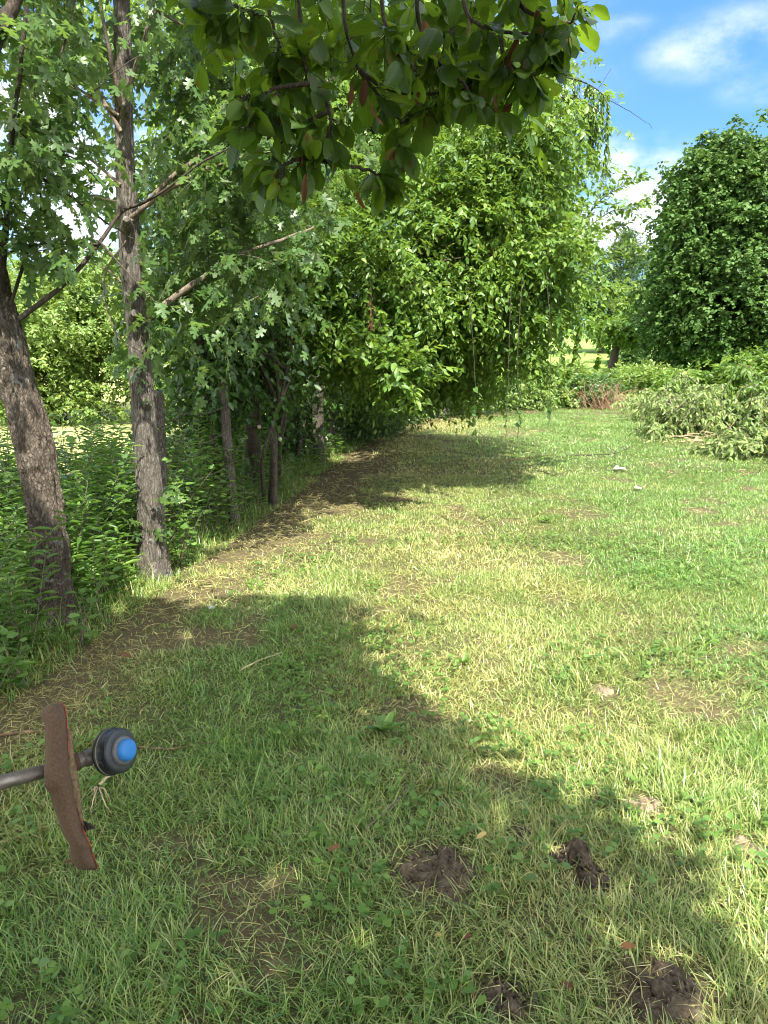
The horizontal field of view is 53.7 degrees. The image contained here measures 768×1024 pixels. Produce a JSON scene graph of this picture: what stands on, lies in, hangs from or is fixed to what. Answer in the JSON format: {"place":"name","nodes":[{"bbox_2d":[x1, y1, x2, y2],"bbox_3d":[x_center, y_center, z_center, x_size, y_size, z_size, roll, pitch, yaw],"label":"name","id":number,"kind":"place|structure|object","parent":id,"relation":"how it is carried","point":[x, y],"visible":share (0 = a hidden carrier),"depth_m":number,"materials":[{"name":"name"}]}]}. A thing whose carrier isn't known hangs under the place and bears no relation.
{"place":"outdoors","nodes":[
{"label":"outdoors","id":0,"kind":"place"},
{"bbox_2d":[0,422,372,707],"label":"long grass","id":1,"kind":"structure","parent":0,"point":[204,548],"depth_m":5.24,"materials":[{"name":"green plant"}]},
{"bbox_2d":[0,334,767,1023],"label":"ground","id":2,"kind":"structure","parent":0,"point":[194,634],"depth_m":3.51,"materials":[{"name":"green plant"}]},
{"bbox_2d":[0,628,29,690],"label":"weed","id":3,"kind":"object","parent":2,"relation":"on","point":[17,660],"visible":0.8,"depth_m":3.62,"materials":[{"name":"green plant"}]},
{"bbox_2d":[7,257,34,303],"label":"field edge tree","id":4,"kind":"object","parent":2,"relation":"on","point":[14,272],"visible":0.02,"depth_m":59.38,"materials":[{"name":"green plant"}]},
{"bbox_2d":[0,550,49,659],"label":"weed","id":5,"kind":"object","parent":2,"relation":"on","point":[18,599],"visible":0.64,"depth_m":4.00,"materials":[{"name":"green plant"}]},
{"bbox_2d":[0,255,82,423],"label":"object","id":6,"kind":"object","parent":2,"relation":"on","point":[34,371],"visible":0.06,"depth_m":17.36,"materials":[{"name":"green plant"}]},
{"bbox_2d":[0,802,98,843],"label":"fallen stick","id":7,"kind":"object","parent":2,"relation":"on","point":[44,827],"visible":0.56,"depth_m":2.59,"materials":[{"name":"wood"}]},
{"bbox_2d":[0,252,130,426],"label":"yellowing field bush","id":8,"kind":"object","parent":2,"relation":"on","point":[50,344],"visible":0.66,"depth_m":16.70,"materials":[{"name":"green plant"}]},
{"bbox_2d":[19,528,113,620],"bbox_3d":[-1.853,0.389,4.532,0.575,0.626,0.451,0,12,0],"label":"weed","id":9,"kind":"object","parent":2,"relation":"on","point":[91,574],"visible":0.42,"depth_m":4.44,"materials":[{"name":"green plant"}]},
{"bbox_2d":[0,703,136,870],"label":"string trimmer","id":10,"kind":"object","parent":2,"relation":"on","point":[112,751],"visible":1,"depth_m":1.51,"materials":[{"name":"metal"}]},
{"bbox_2d":[63,566,122,649],"bbox_3d":[-1.667,0.573,4.186,0.290,0.397,0.606,0,12,0],"label":"weed","id":11,"kind":"object","parent":2,"relation":"on","point":[76,616],"visible":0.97,"depth_m":4.21,"materials":[{"name":"green plant"}]},
{"bbox_2d":[81,774,120,813],"bbox_3d":[-1.042,1.016,2.775,0.126,0.051,0.282,-2,12,-11],"label":"dry root","id":12,"kind":"object","parent":2,"relation":"on","point":[100,783],"visible":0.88,"depth_m":2.74,"materials":[{"name":"plant"}]},
{"bbox_2d":[70,519,136,594],"bbox_3d":[-1.877,0.321,5.001,0.478,0.562,0.672,0,12,0],"label":"weed","id":13,"kind":"object","parent":2,"relation":"on","point":[100,539],"visible":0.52,"depth_m":4.97,"materials":[{"name":"green plant"}]},
{"bbox_2d":[34,243,195,417],"bbox_3d":[-6.053,-4.195,18.404,4.742,4.734,4.840,0,12,0],"label":"tall field bush","id":14,"kind":"object","parent":2,"relation":"on","point":[107,326],"visible":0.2,"depth_m":17.20,"materials":[{"name":"green plant"}]},
{"bbox_2d":[0,0,247,629],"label":"leaning tree","id":15,"kind":"object","parent":2,"relation":"on","point":[33,165],"visible":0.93,"depth_m":4.17,"materials":[{"name":"green plant"}]},
{"bbox_2d":[120,652,130,656],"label":"fallen leaf","id":16,"kind":"object","parent":2,"relation":"on","point":[125,654],"visible":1,"depth_m":3.97,"materials":[{"name":"brown plant"}]},
{"bbox_2d":[0,730,252,749],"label":"fallen stick","id":17,"kind":"object","parent":2,"relation":"on","point":[32,731],"visible":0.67,"depth_m":3.16,"materials":[{"name":"brown wood"}]},
{"bbox_2d":[154,390,166,527],"bbox_3d":[-1.806,-0.291,6.091,0.179,1.365,0.104,8,14,33],"label":"fence post","id":18,"kind":"object","parent":2,"relation":"on","point":[159,400],"visible":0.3,"depth_m":5.96,"materials":[{"name":"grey wood"}]},
{"bbox_2d":[3,387,303,445],"bbox_3d":[-1.150,-1.470,9.303,0.233,0.100,12.367,2,12,9],"label":"barbed wire","id":19,"kind":"object","parent":18,"relation":"attached to","point":[131,421],"visible":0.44,"depth_m":5.45,"materials":[{"name":"grey metal"}]},
{"bbox_2d":[0,401,311,488],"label":"barbed wire","id":20,"kind":"object","parent":18,"relation":"attached to","point":[129,455],"visible":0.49,"depth_m":5.94,"materials":[{"name":"grey metal"}]},
{"bbox_2d":[2,414,346,541],"bbox_3d":[-1.135,-0.943,9.409,0.271,0.118,12.371,2,12,9],"label":"barbed wire","id":21,"kind":"object","parent":18,"relation":"attached to","point":[177,477],"visible":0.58,"depth_m":6.47,"materials":[{"name":"grey metal"}]},
{"bbox_2d":[22,431,346,585],"bbox_3d":[-1.130,-0.649,9.469,0.292,0.086,12.373,2,12,9],"label":"barbed wire","id":22,"kind":"object","parent":18,"relation":"attached to","point":[213,507],"visible":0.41,"depth_m":6.93,"materials":[{"name":"grey metal"}]},
{"bbox_2d":[167,449,203,551],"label":"weed","id":23,"kind":"object","parent":2,"relation":"on","point":[180,505],"visible":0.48,"depth_m":6.16,"materials":[{"name":"green plant"}]},
{"bbox_2d":[31,0,340,387],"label":"back maple","id":24,"kind":"object","parent":2,"relation":"on","point":[98,21],"visible":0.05,"depth_m":10.63,"materials":[{"name":"green plant"}]},
{"bbox_2d":[170,509,210,566],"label":"weed","id":25,"kind":"object","parent":2,"relation":"on","point":[186,526],"visible":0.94,"depth_m":5.77,"materials":[{"name":"green plant"}]},
{"bbox_2d":[0,0,386,581],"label":"straight maple","id":26,"kind":"object","parent":2,"relation":"on","point":[202,286],"visible":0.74,"depth_m":5.22,"materials":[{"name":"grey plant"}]},
{"bbox_2d":[188,462,235,538],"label":"weed","id":27,"kind":"object","parent":2,"relation":"on","point":[218,503],"visible":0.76,"depth_m":6.56,"materials":[{"name":"green plant"}]},
{"bbox_2d":[74,116,369,509],"bbox_3d":[-1.755,-1.870,7.611,2.830,3.895,2.520,11,16,42],"label":"vine shrub","id":28,"kind":"object","parent":2,"relation":"on","point":[271,370],"visible":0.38,"depth_m":7.25,"materials":[{"name":"green plant"}]},
{"bbox_2d":[273,333,305,415],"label":"hanging vine","id":29,"kind":"object","parent":28,"relation":"hanging from","point":[303,412],"visible":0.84,"depth_m":7.51,"materials":[{"name":"green plant"}]},
{"bbox_2d":[218,380,238,525],"bbox_3d":[-1.451,-0.527,7.140,0.156,1.420,0.109,6,13,28],"label":"fence post","id":30,"kind":"object","parent":2,"relation":"on","point":[226,427],"visible":0.6,"depth_m":7.09,"materials":[{"name":"brown wood"}]},
{"bbox_2d":[0,398,486,688],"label":"undergrowth","id":31,"kind":"object","parent":2,"relation":"on","point":[75,502],"depth_m":5.54,"materials":[{"name":"green plant"}]},
{"bbox_2d":[159,348,342,471],"bbox_3d":[-1.707,-1.313,10.713,1.998,2.251,3.420,6,13,26],"label":"hedge filler shrub","id":32,"kind":"object","parent":2,"relation":"on","point":[297,429],"visible":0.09,"depth_m":10.33,"materials":[{"name":"green plant"}]},
{"bbox_2d":[240,652,280,670],"bbox_3d":[-0.648,0.781,3.985,0.022,0.015,0.287,9,15,37],"label":"fallen stick","id":33,"kind":"object","parent":2,"relation":"on","point":[251,664],"visible":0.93,"depth_m":3.96,"materials":[{"name":"wood"}]},
{"bbox_2d":[327,844,339,851],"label":"fallen leaf","id":34,"kind":"object","parent":2,"relation":"on","point":[333,847],"visible":1,"depth_m":2.41,"materials":[{"name":"brown plant"}]},
{"bbox_2d":[253,279,453,469],"bbox_3d":[-0.399,-2.262,13.120,2.981,3.336,5.903,6,13,27],"label":"shaded thicket tree","id":35,"kind":"object","parent":2,"relation":"on","point":[341,422],"visible":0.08,"depth_m":12.70,"materials":[{"name":"green plant"}]},
{"bbox_2d":[0,416,767,1023],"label":"dry clippings","id":36,"kind":"object","parent":2,"relation":"on","point":[362,726],"visible":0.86,"depth_m":3.51,"materials":[{"name":"beige plant"}]},
{"bbox_2d":[0,530,767,1023],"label":"clover","id":37,"kind":"object","parent":2,"relation":"on","point":[66,1016],"visible":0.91,"depth_m":2.83,"materials":[{"name":"green plant"}]},
{"bbox_2d":[335,405,433,446],"bbox_3d":[-0.141,-1.760,14.726,1.676,1.430,4.212,3,12,15],"label":"elder clump","id":38,"kind":"object","parent":2,"relation":"on","point":[397,427],"visible":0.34,"depth_m":13.71,"materials":[{"name":"green plant"}]},
{"bbox_2d":[366,709,405,731],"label":"turf weed","id":39,"kind":"object","parent":2,"relation":"on","point":[384,718],"visible":0.98,"depth_m":3.23,"materials":[{"name":"green plant"}]},
{"bbox_2d":[165,0,609,217],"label":"broad leaved tree","id":40,"kind":"object","parent":2,"relation":"on","point":[467,78],"visible":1,"depth_m":1.86,"materials":[{"name":"green plant"}]},
{"bbox_2d":[364,779,440,830],"bbox_3d":[0.063,1.035,2.741,0.075,0.017,0.434,11,16,42],"label":"fallen stick","id":41,"kind":"object","parent":2,"relation":"on","point":[389,807],"visible":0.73,"depth_m":2.68,"materials":[{"name":"brown plant"}]},
{"bbox_2d":[180,0,633,465],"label":"gold lit maple","id":42,"kind":"object","parent":2,"relation":"on","point":[342,115],"visible":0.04,"depth_m":9.67,"materials":[{"name":"green plant"}]},
{"bbox_2d":[227,81,654,491],"bbox_3d":[0.719,-2.418,8.654,5.428,4.641,3.524,-5,13,-21],"label":"leaning hedge tree","id":43,"kind":"object","parent":2,"relation":"on","point":[498,243],"visible":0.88,"depth_m":7.79,"materials":[{"name":"green plant"}]},
{"bbox_2d":[366,282,373,331],"bbox_3d":[-0.126,-1.925,7.158,0.080,0.463,0.060,-9,15,-36],"label":"dead leaf strand","id":44,"kind":"object","parent":43,"relation":"hanging from","point":[370,323],"visible":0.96,"depth_m":7.17,"materials":[{"name":"brown plant"}]},
{"bbox_2d":[467,287,480,448],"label":"hanging vine","id":45,"kind":"object","parent":43,"relation":"hanging from","point":[475,389],"visible":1,"depth_m":6.54,"materials":[{"name":"green plant"}]},
{"bbox_2d":[503,294,510,463],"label":"hanging vine","id":46,"kind":"object","parent":43,"relation":"hanging from","point":[505,425],"visible":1,"depth_m":6.53,"materials":[{"name":"green plant"}]},
{"bbox_2d":[514,278,522,440],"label":"hanging vine","id":47,"kind":"object","parent":43,"relation":"hanging from","point":[519,422],"visible":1,"depth_m":6.53,"materials":[{"name":"green plant"}]},
{"bbox_2d":[546,273,551,425],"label":"hanging vine","id":48,"kind":"object","parent":43,"relation":"hanging from","point":[549,409],"visible":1,"depth_m":6.74,"materials":[{"name":"green plant"}]},
{"bbox_2d":[557,303,581,388],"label":"hanging vine","id":49,"kind":"object","parent":43,"relation":"hanging from","point":[571,364],"visible":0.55,"depth_m":8.73,"materials":[{"name":"green plant"}]},
{"bbox_2d":[592,265,608,370],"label":"hanging vine","id":50,"kind":"object","parent":43,"relation":"hanging from","point":[597,366],"visible":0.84,"depth_m":8.73,"materials":[{"name":"green plant"}]},
{"bbox_2d":[389,842,501,913],"bbox_3d":[0.182,1.110,2.373,0.302,0.063,0.330,-8,14,-34],"label":"mud patch","id":51,"kind":"object","parent":2,"relation":"on","point":[421,870],"visible":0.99,"depth_m":2.34,"materials":[{"name":"brown soil"}]},
{"bbox_2d":[407,396,496,425],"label":"bush","id":52,"kind":"object","parent":2,"relation":"on","point":[480,409],"visible":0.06,"depth_m":19.67,"materials":[{"name":"green plant"}]},
{"bbox_2d":[453,651,471,662],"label":"turf weed","id":53,"kind":"object","parent":2,"relation":"on","point":[464,658],"visible":1,"depth_m":3.94,"materials":[{"name":"green plant"}]},
{"bbox_2d":[464,933,471,938],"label":"fallen leaf","id":54,"kind":"object","parent":2,"relation":"on","point":[468,935],"visible":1,"depth_m":2.06,"materials":[{"name":"brown plant"}]},
{"bbox_2d":[476,831,486,838],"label":"fallen leaf","id":55,"kind":"object","parent":2,"relation":"on","point":[482,834],"visible":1,"depth_m":2.48,"materials":[{"name":"yellow plant"}]},
{"bbox_2d":[422,322,541,420],"bbox_3d":[1.796,-4.100,18.943,5.561,4.189,4.498,0,12,0],"label":"lane end tree","id":56,"kind":"object","parent":2,"relation":"on","point":[442,412],"visible":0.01,"depth_m":18.64,"materials":[{"name":"green plant"}]},
{"bbox_2d":[338,69,651,440],"bbox_3d":[1.557,-3.511,11.683,4.067,5.404,6.100,-9,15,-36],"label":"drooping tree","id":57,"kind":"object","parent":2,"relation":"on","point":[596,136],"visible":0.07,"depth_m":8.78,"materials":[{"name":"green plant"}]},
{"bbox_2d":[463,973,538,1023],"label":"mud patch","id":58,"kind":"object","parent":2,"relation":"on","point":[515,1004],"visible":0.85,"depth_m":1.89,"materials":[{"name":"brown soil"}]},
{"bbox_2d":[506,825,534,840],"bbox_3d":[0.463,1.078,2.559,0.081,0.042,0.092,-10,15,-39],"label":"mud clod","id":59,"kind":"object","parent":2,"relation":"on","point":[521,829],"visible":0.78,"depth_m":2.55,"materials":[{"name":"brown soil"}]},
{"bbox_2d":[475,373,598,412],"bbox_3d":[4.302,-3.268,21.539,3.987,1.478,2.989,0,12,0],"label":"bramble bush","id":60,"kind":"object","parent":2,"relation":"on","point":[541,395],"visible":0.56,"depth_m":20.95,"materials":[{"name":"green plant"}]},
{"bbox_2d":[502,455,571,461],"bbox_3d":[2.256,-0.826,11.640,1.133,0.025,0.647,-1,12,-5],"label":"fallen stick","id":61,"kind":"object","parent":2,"relation":"on","point":[533,456],"visible":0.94,"depth_m":11.72,"materials":[{"name":"brown wood"}]},
{"bbox_2d":[538,516,552,520],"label":"turf weed","id":62,"kind":"object","parent":2,"relation":"on","point":[544,518],"visible":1,"depth_m":7.22,"materials":[{"name":"green plant"}]},
{"bbox_2d":[494,358,600,390],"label":"tall yellow weeds","id":63,"kind":"object","parent":2,"relation":"on","point":[578,367],"visible":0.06,"depth_m":25.93,"materials":[{"name":"green plant"}]},
{"bbox_2d":[511,288,593,345],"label":"tree","id":64,"kind":"object","parent":2,"relation":"on","point":[573,328],"visible":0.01,"depth_m":43.12,"materials":[{"name":"green plant"}]},
{"bbox_2d":[543,851,567,867],"bbox_3d":[0.560,1.106,2.432,0.104,0.051,0.077,-11,16,-43],"label":"mud clod","id":65,"kind":"object","parent":2,"relation":"on","point":[560,857],"visible":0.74,"depth_m":2.42,"materials":[{"name":"brown soil"}]},
{"bbox_2d":[561,981,572,987],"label":"fallen leaf","id":66,"kind":"object","parent":2,"relation":"on","point":[569,984],"visible":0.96,"depth_m":1.91,"materials":[{"name":"brown plant"}]},
{"bbox_2d":[554,837,596,865],"bbox_3d":[0.614,1.083,2.443,0.144,0.090,0.111,5,13,24],"label":"mud clod","id":67,"kind":"object","parent":2,"relation":"on","point":[575,848],"visible":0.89,"depth_m":2.42,"materials":[{"name":"brown soil"}]},
{"bbox_2d":[574,857,598,876],"bbox_3d":[0.639,1.114,2.383,0.082,0.054,0.081,0,12,0],"label":"mud clod","id":68,"kind":"object","parent":2,"relation":"on","point":[585,863],"visible":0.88,"depth_m":2.38,"materials":[{"name":"brown soil"}]},
{"bbox_2d":[572,867,615,893],"bbox_3d":[0.647,1.126,2.332,0.151,0.050,0.117,-6,13,-26],"label":"mud clod","id":69,"kind":"object","parent":2,"relation":"on","point":[582,876],"visible":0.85,"depth_m":2.31,"materials":[{"name":"brown soil"}]},
{"bbox_2d":[557,366,633,408],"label":"rounded bush","id":70,"kind":"object","parent":2,"relation":"on","point":[602,379],"visible":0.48,"depth_m":21.68,"materials":[{"name":"green plant"}]},
{"bbox_2d":[555,377,643,410],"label":"dead twig clump","id":71,"kind":"object","parent":2,"relation":"on","point":[608,402],"visible":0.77,"depth_m":20.90,"materials":[{"name":"brown plant"}]},
{"bbox_2d":[567,445,633,458],"bbox_3d":[3.507,-0.988,12.335,0.810,0.055,2.218,5,13,24],"label":"fallen stick","id":72,"kind":"object","parent":2,"relation":"on","point":[598,454],"visible":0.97,"depth_m":11.94,"materials":[{"name":"brown wood"}]},
{"bbox_2d":[571,264,630,352],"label":"dark tree","id":73,"kind":"object","parent":2,"relation":"on","point":[606,275],"visible":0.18,"depth_m":43.13,"materials":[{"name":"green plant"}]},
{"bbox_2d":[594,685,614,696],"bbox_3d":[1.044,0.851,3.612,0.132,0.036,0.117,9,15,38],"label":"soil spot","id":74,"kind":"object","parent":2,"relation":"on","point":[603,691],"visible":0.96,"depth_m":3.60,"materials":[{"name":"beige soil"}]},
{"bbox_2d":[580,227,652,349],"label":"tree","id":75,"kind":"object","parent":2,"relation":"on","point":[632,275],"visible":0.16,"depth_m":43.36,"materials":[{"name":"green plant"}]},
{"bbox_2d":[581,313,654,371],"bbox_3d":[10.081,-7.207,32.322,3.476,2.602,3.648,-5,13,-21],"label":"slanting tree","id":76,"kind":"object","parent":2,"relation":"on","point":[617,332],"visible":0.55,"depth_m":31.58,"materials":[{"name":"green plant"}]},
{"bbox_2d":[599,277,653,354],"bbox_3d":[11.722,-8.992,35.836,3.074,4.110,4.330,-5,13,-22],"label":"tree","id":77,"kind":"object","parent":2,"relation":"on","point":[623,307],"visible":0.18,"depth_m":35.21,"materials":[{"name":"green plant"}]},
{"bbox_2d":[620,942,635,948],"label":"fallen leaf","id":78,"kind":"object","parent":2,"relation":"on","point":[626,945],"visible":1,"depth_m":2.03,"materials":[{"name":"plant"}]},
{"bbox_2d":[601,347,657,366],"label":"field shrub","id":79,"kind":"object","parent":2,"relation":"on","point":[632,358],"visible":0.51,"depth_m":34.83,"materials":[{"name":"green plant"}]},
{"bbox_2d":[582,358,697,392],"bbox_3d":[8.576,-4.389,25.185,4.002,1.428,3.148,7,14,32],"label":"weed belt","id":80,"kind":"object","parent":2,"relation":"on","point":[632,375],"visible":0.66,"depth_m":24.63,"materials":[{"name":"green plant"}]},
{"bbox_2d":[626,796,660,814],"bbox_3d":[0.945,1.047,2.720,0.126,0.038,0.138,-5,13,-23],"label":"soil spot","id":81,"kind":"object","parent":2,"relation":"on","point":[640,801],"visible":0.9,"depth_m":2.71,"materials":[{"name":"beige soil"}]},
{"bbox_2d":[599,951,720,1023],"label":"mud patch","id":82,"kind":"object","parent":2,"relation":"on","point":[674,1000],"visible":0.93,"depth_m":1.89,"materials":[{"name":"brown soil"}]},
{"bbox_2d":[610,371,723,419],"bbox_3d":[7.566,-2.633,18.437,4.113,1.550,3.548,0,12,0],"label":"back brush","id":83,"kind":"object","parent":2,"relation":"on","point":[682,377],"visible":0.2,"depth_m":18.50,"materials":[{"name":"green plant"}]},
{"bbox_2d":[620,387,737,442],"bbox_3d":[5.853,-1.681,14.607,2.340,1.382,2.369,0,12,0],"label":"drooping brush","id":84,"kind":"object","parent":2,"relation":"on","point":[662,414],"visible":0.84,"depth_m":14.36,"materials":[{"name":"green plant"}]},
{"bbox_2d":[619,114,767,381],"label":"dark maple","id":85,"kind":"object","parent":2,"relation":"on","point":[705,296],"visible":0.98,"depth_m":24.88,"materials":[{"name":"green plant"}]},
{"bbox_2d":[633,383,767,434],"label":"wilted brush","id":86,"kind":"object","parent":2,"relation":"on","point":[751,402],"visible":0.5,"depth_m":14.53,"materials":[{"name":"green plant"}]},
{"bbox_2d":[662,420,744,446],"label":"dry sticks","id":87,"kind":"object","parent":2,"relation":"on","point":[695,439],"visible":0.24,"depth_m":13.51,"materials":[{"name":"wood"}]},
{"bbox_2d":[647,345,767,401],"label":"bush","id":88,"kind":"object","parent":2,"relation":"on","point":[759,361],"visible":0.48,"depth_m":19.64,"materials":[{"name":"green plant"}]},
{"bbox_2d":[669,363,767,436],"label":"green brush","id":89,"kind":"object","parent":2,"relation":"on","point":[758,382],"visible":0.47,"depth_m":14.82,"materials":[{"name":"green plant"}]},
{"bbox_2d":[677,422,767,462],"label":"brush","id":90,"kind":"object","parent":2,"relation":"on","point":[732,443],"visible":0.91,"depth_m":11.76,"materials":[{"name":"green plant"}]},
{"bbox_2d":[733,835,761,857],"bbox_3d":[1.193,1.100,2.495,0.120,0.032,0.096,11,16,42],"label":"soil spot","id":91,"kind":"object","parent":2,"relation":"on","point":[741,838],"visible":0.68,"depth_m":2.50,"materials":[{"name":"beige soil"}]},
{"bbox_2d":[742,107,767,142],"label":"neighbour maple","id":92,"kind":"object","parent":2,"relation":"on","point":[762,118],"visible":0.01,"depth_m":32.50,"materials":[{"name":"green plant"}]},
{"bbox_2d":[0,0,767,333],"label":"sky","id":93,"kind":"structure","parent":0,"point":[685,68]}
]}

